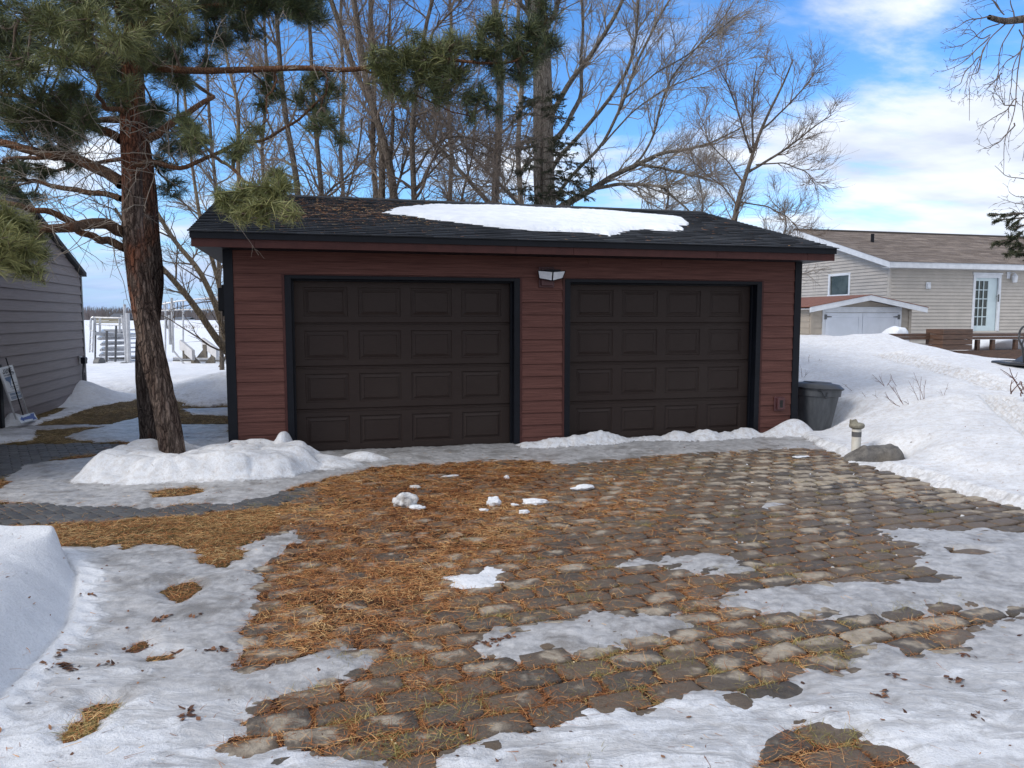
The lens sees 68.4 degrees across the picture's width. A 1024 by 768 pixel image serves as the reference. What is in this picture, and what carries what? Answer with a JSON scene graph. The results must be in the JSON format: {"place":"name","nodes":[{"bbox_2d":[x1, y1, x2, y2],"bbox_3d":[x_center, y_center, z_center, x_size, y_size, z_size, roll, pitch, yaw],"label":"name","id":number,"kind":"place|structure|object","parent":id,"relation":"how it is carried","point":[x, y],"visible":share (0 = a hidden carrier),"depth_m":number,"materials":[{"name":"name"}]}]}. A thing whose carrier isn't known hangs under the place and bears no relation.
{"place":"outdoors","nodes":[
{"label":"outdoors","id":0,"kind":"place"},
{"bbox_2d":[0,487,317,525],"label":"paver path","id":1,"kind":"structure","parent":0,"point":[53,513],"depth_m":6.41,"materials":[{"name":"grey stone"}]},
{"bbox_2d":[0,399,1022,767],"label":"ground","id":2,"kind":"structure","parent":0,"point":[236,537],"depth_m":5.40,"materials":[{"name":"brown plant"}]},
{"bbox_2d":[0,443,126,477],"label":"paver walk","id":3,"kind":"structure","parent":2,"relation":"on","point":[11,456],"depth_m":9.18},
{"bbox_2d":[0,0,253,439],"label":"pine tree","id":4,"kind":"object","parent":2,"relation":"on","point":[146,423],"visible":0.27,"depth_m":9.70,"materials":[{"name":"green plant"}]},
{"bbox_2d":[68,45,225,355],"bbox_3d":[-7.026,-3.554,16.036,3.522,7.982,3.862,0,5,0],"label":"bare tree","id":5,"kind":"object","parent":2,"relation":"on","point":[210,329],"visible":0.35,"depth_m":15.65,"materials":[{"name":"beige plant"}]},
{"bbox_2d":[168,16,257,369],"bbox_3d":[-8.600,-7.268,21.269,3.657,14.356,2.732,4,6,39],"label":"bare tree","id":6,"kind":"object","parent":2,"relation":"on","point":[221,353],"visible":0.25,"depth_m":21.48,"materials":[{"name":"brown plant"}]},
{"bbox_2d":[188,15,291,200],"bbox_3d":[-6.958,-6.584,18.776,2.970,13.435,4.052,-4,6,-38],"label":"bare tree","id":7,"kind":"object","parent":2,"relation":"on","point":[238,108],"visible":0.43,"depth_m":18.94,"materials":[{"name":"beige plant"}]},
{"bbox_2d":[222,11,332,195],"bbox_3d":[-6.186,-7.661,20.077,3.082,15.365,3.315,0,5,0],"label":"bare tree","id":8,"kind":"object","parent":2,"relation":"on","point":[277,42],"visible":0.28,"depth_m":19.64,"materials":[{"name":"brown plant"}]},
{"bbox_2d":[0,0,571,453],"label":"pine tree","id":9,"kind":"object","parent":2,"relation":"on","point":[66,24],"visible":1,"depth_m":7.64,"materials":[{"name":"green plant"}]},
{"bbox_2d":[199,25,408,366],"bbox_3d":[-5.919,-7.561,20.557,7.486,15.125,4.066,1,5,7],"label":"bare tree","id":10,"kind":"object","parent":2,"relation":"on","point":[319,173],"visible":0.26,"depth_m":20.68,"materials":[{"name":"brown plant"}]},
{"bbox_2d":[293,59,406,197],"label":"bare tree","id":11,"kind":"object","parent":2,"relation":"on","point":[360,121],"visible":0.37,"depth_m":17.10,"materials":[{"name":"brown plant"}]},
{"bbox_2d":[293,0,469,199],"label":"bare tree","id":12,"kind":"object","parent":2,"relation":"on","point":[387,154],"visible":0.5,"depth_m":18.57,"materials":[{"name":"brown plant"}]},
{"bbox_2d":[347,0,554,203],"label":"bare tree","id":13,"kind":"object","parent":2,"relation":"on","point":[454,162],"visible":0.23,"depth_m":20.68,"materials":[{"name":"grey plant"}]},
{"bbox_2d":[350,0,566,203],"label":"bare tree","id":14,"kind":"object","parent":2,"relation":"on","point":[427,173],"visible":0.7,"depth_m":17.59,"materials":[{"name":"brown plant"}]},
{"bbox_2d":[412,95,514,202],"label":"bare tree","id":15,"kind":"object","parent":2,"relation":"on","point":[445,196],"visible":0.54,"depth_m":17.51,"materials":[{"name":"brown plant"}]},
{"bbox_2d":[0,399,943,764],"bbox_3d":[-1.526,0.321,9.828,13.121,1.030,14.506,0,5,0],"label":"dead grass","id":16,"kind":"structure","parent":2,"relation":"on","point":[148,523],"depth_m":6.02,"materials":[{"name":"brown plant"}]},
{"bbox_2d":[486,496,500,506],"bbox_3d":[-0.165,1.021,6.551,0.153,0.076,0.107,0,5,-3],"label":"ice chunk","id":17,"kind":"object","parent":2,"relation":"on","point":[494,500],"visible":0.97,"depth_m":6.53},
{"bbox_2d":[187,194,838,450],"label":"garage","id":18,"kind":"structure","parent":2,"relation":"on","point":[338,336],"depth_m":9.59,"materials":[{"name":"red wood"}]},
{"bbox_2d":[293,281,509,450],"bbox_3d":[-1.319,-0.230,9.392,2.680,2.091,0.049,-1,5,-15],"label":"overhead door","id":19,"kind":"structure","parent":18,"relation":"in","point":[384,365],"depth_m":9.36,"materials":[{"name":"metal"}]},
{"bbox_2d":[213,196,788,245],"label":"roof needle litter","id":20,"kind":"object","parent":18,"relation":"on","point":[337,208],"visible":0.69,"depth_m":10.31,"materials":[{"name":"brown plant"}]},
{"bbox_2d":[382,204,688,235],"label":"roof snow","id":21,"kind":"structure","parent":18,"relation":"on","point":[600,221],"depth_m":10.75,"materials":[{"name":"white snow"}]},
{"bbox_2d":[570,284,749,437],"bbox_3d":[2.023,-0.307,10.272,2.695,2.091,0.049,-1,5,-15],"label":"overhead door","id":22,"kind":"structure","parent":18,"relation":"in","point":[646,360],"depth_m":10.24,"materials":[{"name":"metal"}]},
{"bbox_2d":[48,462,977,767],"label":"grass tufts","id":23,"kind":"object","parent":2,"relation":"on","point":[644,688],"visible":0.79,"depth_m":3.51,"materials":[{"name":"brown plant"}]},
{"bbox_2d":[505,84,598,205],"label":"spruce tree","id":24,"kind":"object","parent":2,"relation":"on","point":[553,139],"visible":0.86,"depth_m":19.97,"materials":[{"name":"green plant"}]},
{"bbox_2d":[667,30,859,239],"bbox_3d":[5.683,-3.862,17.211,4.192,8.288,2.325,1,5,7],"label":"bare tree","id":25,"kind":"object","parent":2,"relation":"on","point":[738,205],"visible":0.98,"depth_m":16.99,"materials":[{"name":"brown plant"}]},
{"bbox_2d":[849,419,864,450],"bbox_3d":[4.087,0.683,8.942,0.174,0.550,0.171,0,5,0],"label":"pipe bollard","id":26,"kind":"object","parent":2,"relation":"on","point":[856,426],"visible":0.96,"depth_m":8.89,"materials":[{"name":"plastic"}]},
{"bbox_2d":[843,444,904,461],"bbox_3d":[4.170,0.807,8.666,0.702,0.245,0.351,1,5,8],"label":"boulder","id":27,"kind":"object","parent":2,"relation":"on","point":[878,453],"visible":0.84,"depth_m":8.55,"materials":[{"name":"grey stone"}]},
{"bbox_2d":[987,211,1023,260],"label":"spruce tree","id":28,"kind":"object","parent":2,"relation":"on","point":[1011,252],"visible":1,"depth_m":7.61,"materials":[{"name":"green plant"}]},
{"bbox_2d":[0,320,1023,767],"bbox_3d":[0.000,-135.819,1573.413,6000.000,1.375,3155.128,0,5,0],"label":"snow","id":29,"kind":"structure","parent":0,"point":[964,434],"depth_m":4.24,"materials":[{"name":"white snow"}]},
{"bbox_2d":[0,365,28,419],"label":"yard sign","id":30,"kind":"object","parent":29,"relation":"on","point":[6,380],"visible":0.89,"depth_m":11.28,"materials":[{"name":"white plastic"}]},
{"bbox_2d":[5,358,23,414],"bbox_3d":[-7.491,0.033,11.332,0.453,0.851,0.119,5,7,45],"label":"metal stake","id":31,"kind":"object","parent":30,"relation":"attached to","point":[10,372],"visible":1,"depth_m":11.31,"materials":[{"name":"black metal"}]},
{"bbox_2d":[17,412,36,423],"bbox_3d":[-7.360,0.517,11.438,0.070,0.137,0.731,-1,5,-15],"label":"arrow sign","id":32,"kind":"object","parent":29,"relation":"on","point":[26,418],"visible":1,"depth_m":11.41,"materials":[{"name":"blue plastic"}]},
{"bbox_2d":[89,316,135,363],"bbox_3d":[-14.151,-1.486,26.924,1.490,1.858,3.564,-2,5,-20],"label":"dock stack","id":33,"kind":"object","parent":29,"relation":"on","point":[115,334],"visible":0.77,"depth_m":26.14,"materials":[{"name":"metal"}]},
{"bbox_2d":[83,306,223,319],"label":"woods","id":34,"kind":"object","parent":29,"relation":"on","point":[89,312],"visible":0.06,"depth_m":402.13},
{"bbox_2d":[161,297,217,355],"bbox_3d":[-12.955,-2.243,30.922,2.955,2.673,0.070,0,5,0],"label":"lift canopy","id":35,"kind":"object","parent":29,"relation":"on","point":[165,309],"visible":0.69,"depth_m":30.83,"materials":[{"name":"metal"}]},
{"bbox_2d":[173,338,225,363],"bbox_3d":[-10.678,-1.096,25.749,2.495,0.974,1.595,0,5,0],"label":"boat cradle","id":36,"kind":"object","parent":29,"relation":"on","point":[188,352],"visible":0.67,"depth_m":25.32,"materials":[{"name":"wood"}]},
{"bbox_2d":[172,14,328,201],"bbox_3d":[-8.441,-8.879,24.960,4.921,16.932,4.131,2,5,22],"label":"bare tree","id":37,"kind":"object","parent":29,"relation":"on","point":[247,113],"visible":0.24,"depth_m":24.95,"materials":[{"name":"brown plant"}]},
{"bbox_2d":[288,0,376,195],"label":"bare tree","id":38,"kind":"object","parent":29,"relation":"on","point":[339,46],"visible":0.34,"depth_m":26.23,"materials":[{"name":"brown plant"}]},
{"bbox_2d":[405,0,494,200],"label":"bare tree","id":39,"kind":"object","parent":29,"relation":"on","point":[470,23],"visible":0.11,"depth_m":26.09,"materials":[{"name":"brown plant"}]},
{"bbox_2d":[39,459,985,720],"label":"dead leaves","id":40,"kind":"object","parent":29,"relation":"on","point":[485,642],"visible":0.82,"depth_m":3.58,"materials":[{"name":"brown plant"}]},
{"bbox_2d":[462,0,583,203],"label":"bare tree","id":41,"kind":"object","parent":29,"relation":"on","point":[517,166],"visible":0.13,"depth_m":25.46,"materials":[{"name":"brown plant"}]},
{"bbox_2d":[485,0,784,218],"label":"bare tree","id":42,"kind":"object","parent":29,"relation":"on","point":[543,82],"visible":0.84,"depth_m":20.23,"materials":[{"name":"grey plant"}]},
{"bbox_2d":[630,103,839,289],"bbox_3d":[5.776,-4.494,23.212,7.643,8.514,4.699,-3,6,-31],"label":"bare tree","id":43,"kind":"object","parent":29,"relation":"on","point":[781,208],"visible":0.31,"depth_m":23.38,"materials":[{"name":"brown plant"}]},
{"bbox_2d":[797,381,843,430],"bbox_3d":[4.446,0.321,11.001,0.692,0.715,0.752,2,4,0],"label":"trash can","id":44,"kind":"object","parent":29,"relation":"on","point":[817,402],"visible":0.84,"depth_m":10.80,"materials":[{"name":"grey plastic"}]},
{"bbox_2d":[800,294,928,341],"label":"garden shed","id":45,"kind":"structure","parent":29,"relation":"on","point":[847,315],"depth_m":18.84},
{"bbox_2d":[825,313,862,335],"bbox_3d":[8.258,-0.964,18.821,1.109,1.619,0.048,-1,5,-15],"label":"shed door","id":46,"kind":"structure","parent":45,"relation":"in","point":[836,324],"depth_m":18.78,"materials":[{"name":"white paint"}]},
{"bbox_2d":[862,313,899,333],"bbox_3d":[9.337,-0.988,19.105,1.099,1.619,0.048,-1,5,-15],"label":"shed door","id":47,"kind":"structure","parent":45,"relation":"in","point":[872,323],"depth_m":19.04,"materials":[{"name":"white paint"}]},
{"bbox_2d":[871,374,895,385],"bbox_3d":[5.556,-0.020,11.190,0.470,0.274,0.116,0,5,0],"label":"bare shrub","id":48,"kind":"object","parent":29,"relation":"on","point":[882,382],"visible":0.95,"depth_m":11.20,"materials":[{"name":"brown plant"}]},
{"bbox_2d":[882,326,908,340],"bbox_3d":[8.809,-0.997,17.380,0.529,0.680,0.910,0,5,2],"label":"snow heap","id":49,"kind":"object","parent":29,"relation":"on","point":[896,330],"visible":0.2,"depth_m":17.15,"materials":[{"name":"white snow"}]},
{"bbox_2d":[885,386,908,406],"bbox_3d":[5.134,0.166,9.981,0.502,0.372,0.149,0,5,0],"label":"bare shrub","id":50,"kind":"object","parent":29,"relation":"on","point":[897,395],"visible":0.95,"depth_m":10.00,"materials":[{"name":"brown plant"}]},
{"bbox_2d":[791,228,1023,343],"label":"house","id":51,"kind":"structure","parent":29,"relation":"on","point":[975,283],"depth_m":25.95,"materials":[{"name":"beige"}]},
{"bbox_2d":[827,272,850,295],"bbox_3d":[11.793,-3.555,27.146,0.075,0.862,1.218,-1,5,-15],"label":"window","id":52,"kind":"structure","parent":51,"relation":"in","point":[839,283],"depth_m":27.17,"materials":[{"name":"white glass"}]},
{"bbox_2d":[971,272,1002,330],"bbox_3d":[16.273,-2.819,25.863,1.258,1.988,0.174,-1,5,-15],"label":"entry door","id":53,"kind":"structure","parent":51,"relation":"in","point":[986,289],"depth_m":25.92,"materials":[{"name":"white glass"}]},
{"bbox_2d":[908,374,925,399],"bbox_3d":[5.379,0.082,9.992,0.297,0.482,0.113,0,5,0],"label":"bare shrub","id":54,"kind":"object","parent":29,"relation":"on","point":[919,387],"visible":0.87,"depth_m":9.98,"materials":[{"name":"brown plant"}]},
{"bbox_2d":[890,329,1023,358],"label":"deck","id":55,"kind":"structure","parent":29,"relation":"on","point":[957,340],"depth_m":16.70,"materials":[{"name":"brown wood"}]},
{"bbox_2d":[930,336,1023,350],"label":"snow heap","id":56,"kind":"object","parent":55,"relation":"on","point":[1003,344],"visible":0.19,"depth_m":17.93,"materials":[{"name":"white snow"}]},
{"bbox_2d":[930,0,1023,229],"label":"bare tree","id":57,"kind":"object","parent":29,"relation":"on","point":[1014,20],"visible":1,"depth_m":7.07,"materials":[{"name":"brown plant"}]},
{"bbox_2d":[991,360,1023,365],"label":"patio table","id":58,"kind":"object","parent":29,"relation":"on","point":[1008,362],"visible":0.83,"depth_m":12.22,"materials":[{"name":"grey glass"}]},
{"bbox_2d":[1013,326,1023,361],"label":"metal chair","id":59,"kind":"object","parent":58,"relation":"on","point":[1020,359],"visible":1,"depth_m":12.10,"materials":[{"name":"black metal"}]},
{"bbox_2d":[1000,368,1023,400],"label":"bare shrub","id":60,"kind":"object","parent":29,"relation":"on","point":[1020,383],"visible":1,"depth_m":9.38,"materials":[{"name":"brown plant"}]},
{"bbox_2d":[0,0,1023,311],"label":"sky","id":61,"kind":"structure","parent":0,"point":[917,166],"materials":[{"name":"blue"}]},
{"bbox_2d":[215,447,1023,767],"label":"cobblestone driveway","id":62,"kind":"structure","parent":0,"point":[861,511],"depth_m":4.45,"materials":[{"name":"grey stone"}]},
{"bbox_2d":[392,492,418,507],"bbox_3d":[-0.922,1.003,6.525,0.246,0.127,0.167,1,5,12],"label":"ice chunk","id":63,"kind":"object","parent":62,"relation":"on","point":[404,499],"visible":0.87,"depth_m":6.47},
{"bbox_2d":[409,505,425,509],"bbox_3d":[-0.808,1.050,6.428,0.140,0.034,0.105,2,5,19],"label":"ice chunk","id":64,"kind":"object","parent":62,"relation":"on","point":[414,507],"visible":0.98,"depth_m":6.40,"materials":[{"name":"white snow"}]},
{"bbox_2d":[0,425,1022,767],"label":"fallen leaves","id":65,"kind":"object","parent":62,"relation":"on","point":[454,649],"visible":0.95,"depth_m":3.98,"materials":[{"name":"brown plant"}]},
{"bbox_2d":[519,510,529,513],"bbox_3d":[0.102,1.063,6.286,0.096,0.032,0.062,0,5,0],"label":"ice chunk","id":66,"kind":"object","parent":62,"relation":"on","point":[523,511],"visible":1,"depth_m":6.26,"materials":[{"name":"white snow"}]},
{"bbox_2d":[522,498,548,504],"bbox_3d":[0.202,1.027,6.603,0.238,0.052,0.112,1,5,10],"label":"ice chunk","id":67,"kind":"object","parent":62,"relation":"on","point":[534,501],"visible":1,"depth_m":6.58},
{"bbox_2d":[191,473,942,767],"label":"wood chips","id":68,"kind":"object","parent":62,"relation":"on","point":[528,598],"visible":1,"depth_m":3.77,"materials":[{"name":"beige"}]},
{"bbox_2d":[570,484,594,490],"bbox_3d":[0.666,0.978,7.149,0.247,0.056,0.110,-1,5,-14],"label":"ice chunk","id":69,"kind":"object","parent":62,"relation":"on","point":[581,487],"visible":1,"depth_m":7.12,"materials":[{"name":"white snow"}]},
{"bbox_2d":[792,455,809,457],"bbox_3d":[3.385,0.848,8.818,0.254,0.020,0.092,-2,5,-18],"label":"ice chunk","id":70,"kind":"object","parent":62,"relation":"on","point":[800,456],"visible":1,"depth_m":8.79,"materials":[{"name":"white snow"}]},
{"label":"terrain","id":71,"kind":"structure","parent":0,"visible":0},
{"bbox_2d":[0,163,87,428],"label":"shed","id":72,"kind":"structure","parent":71,"relation":"on","point":[42,342],"depth_m":13.19,"materials":[{"name":"grey"}]},
{"bbox_2d":[109,313,132,320],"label":"house","id":73,"kind":"structure","parent":71,"relation":"on","point":[119,315],"depth_m":300.37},
{"bbox_2d":[121,298,174,362],"bbox_3d":[-12.950,-1.673,26.250,0.933,2.681,2.232,3,6,27],"label":"boat lift","id":74,"kind":"object","parent":71,"relation":"on","point":[125,320],"visible":0.63,"depth_m":25.91,"materials":[{"name":"metal"}]},
{"bbox_2d":[175,317,194,319],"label":"house","id":75,"kind":"structure","parent":71,"relation":"on","point":[180,318],"depth_m":381.84,"materials":[{"name":"metal"}]}
]}

